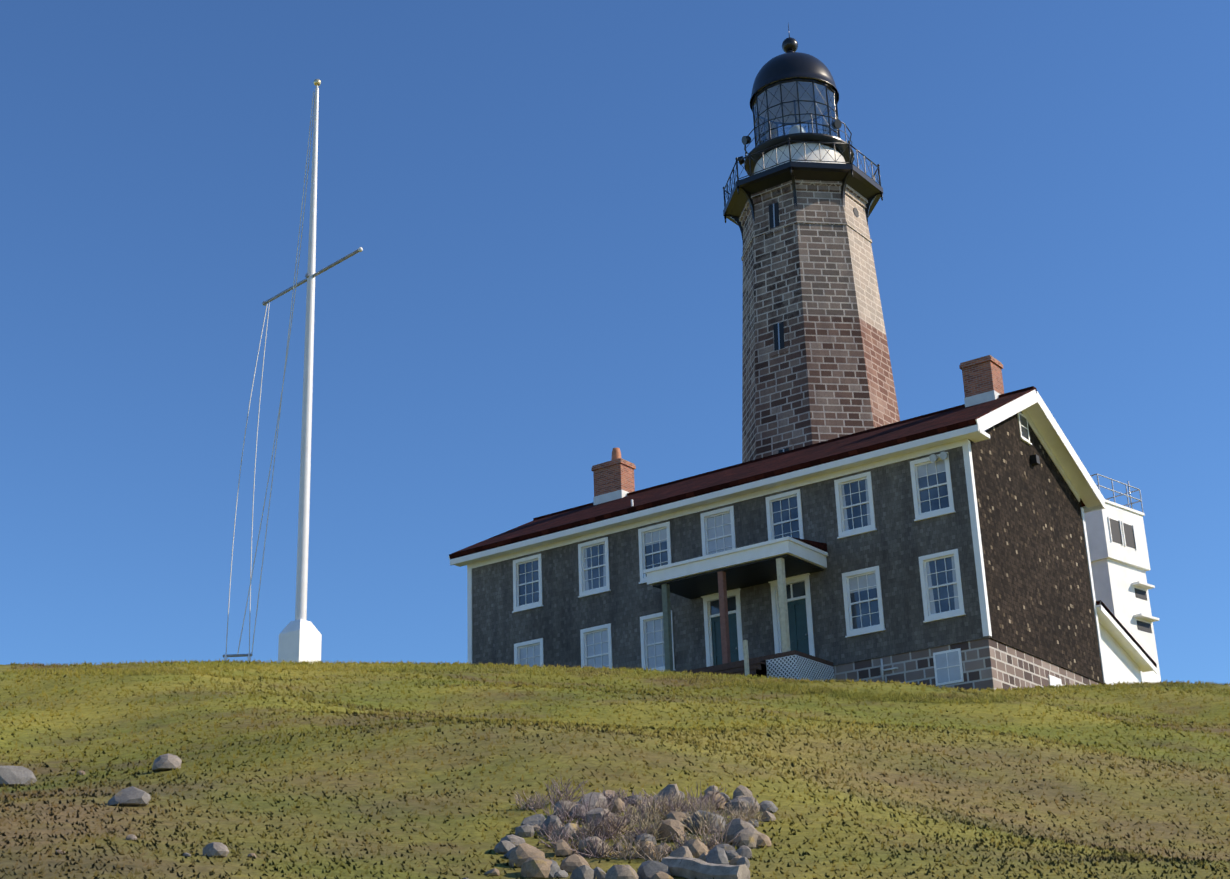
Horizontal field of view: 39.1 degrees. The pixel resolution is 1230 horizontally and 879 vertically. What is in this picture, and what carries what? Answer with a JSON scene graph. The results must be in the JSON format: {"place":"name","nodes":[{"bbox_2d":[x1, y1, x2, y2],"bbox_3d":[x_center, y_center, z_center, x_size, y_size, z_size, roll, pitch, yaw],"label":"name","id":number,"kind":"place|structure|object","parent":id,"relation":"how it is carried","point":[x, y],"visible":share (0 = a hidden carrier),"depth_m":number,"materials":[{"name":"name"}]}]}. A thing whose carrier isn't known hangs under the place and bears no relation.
{"place":"outdoors","nodes":[
{"label":"outdoors","id":0,"kind":"place"},
{"bbox_2d":[0,659,1229,878],"bbox_3d":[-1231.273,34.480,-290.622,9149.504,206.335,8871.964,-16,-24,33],"label":"terrain","id":1,"kind":"structure","parent":0,"point":[592,764],"depth_m":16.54,"materials":[{"name":"green plant"}]},
{"bbox_2d":[223,79,362,662],"bbox_3d":[-9.398,-2.377,51.382,5.049,19.586,1.734,-16,-24,33],"label":"flagpole","id":2,"kind":"object","parent":1,"relation":"on","point":[300,637],"visible":0.94,"depth_m":50.59,"materials":[{"name":"paint"}]},
{"bbox_2d":[0,753,777,878],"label":"rocks","id":3,"kind":"object","parent":1,"relation":"on","point":[532,862],"visible":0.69,"depth_m":12.07,"materials":[{"name":"grey stone"}]},
{"bbox_2d":[20,659,1229,703],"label":"grass tufts","id":4,"kind":"object","parent":1,"relation":"on","point":[862,695],"visible":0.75,"depth_m":37.30,"materials":[{"name":"green plant"}]},
{"bbox_2d":[510,773,770,860],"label":"dry garden plants","id":5,"kind":"object","parent":1,"relation":"on","point":[665,806],"visible":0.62,"depth_m":12.59,"materials":[{"name":"plant"}]},
{"bbox_2d":[661,856,749,878],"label":"driftwood logs","id":6,"kind":"object","parent":1,"relation":"on","point":[688,867],"visible":0.88,"depth_m":10.94,"materials":[{"name":"grey wood"}]},
{"bbox_2d":[643,536,834,680],"bbox_3d":[3.169,5.701,51.959,5.720,5.020,3.599,-16,-24,33],"label":"porch","id":7,"kind":"object","parent":1,"relation":"on","point":[780,560],"visible":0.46,"depth_m":51.74,"materials":[{"name":"white paint"}]},
{"bbox_2d":[449,355,1106,690],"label":"keepers house","id":8,"kind":"structure","parent":1,"relation":"on","point":[955,538],"depth_m":53.65,"materials":[{"name":"grey wood"}]},
{"bbox_2d":[723,24,899,462],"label":"lighthouse tower","id":9,"kind":"structure","parent":1,"relation":"on","point":[799,205],"depth_m":72.25,"materials":[{"name":"stone"}]},
{"bbox_2d":[1084,473,1160,682],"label":"white tower","id":10,"kind":"structure","parent":1,"relation":"on","point":[1118,552],"depth_m":71.47,"materials":[{"name":"white paint"}]},
{"bbox_2d":[1096,600,1156,684],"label":"shed","id":11,"kind":"structure","parent":1,"relation":"on","point":[1127,657],"depth_m":57.46,"materials":[{"name":"white paint"}]},
{"bbox_2d":[0,0,1229,685],"label":"sky","id":12,"kind":"structure","parent":0,"point":[546,280],"materials":[{"name":"blue"}]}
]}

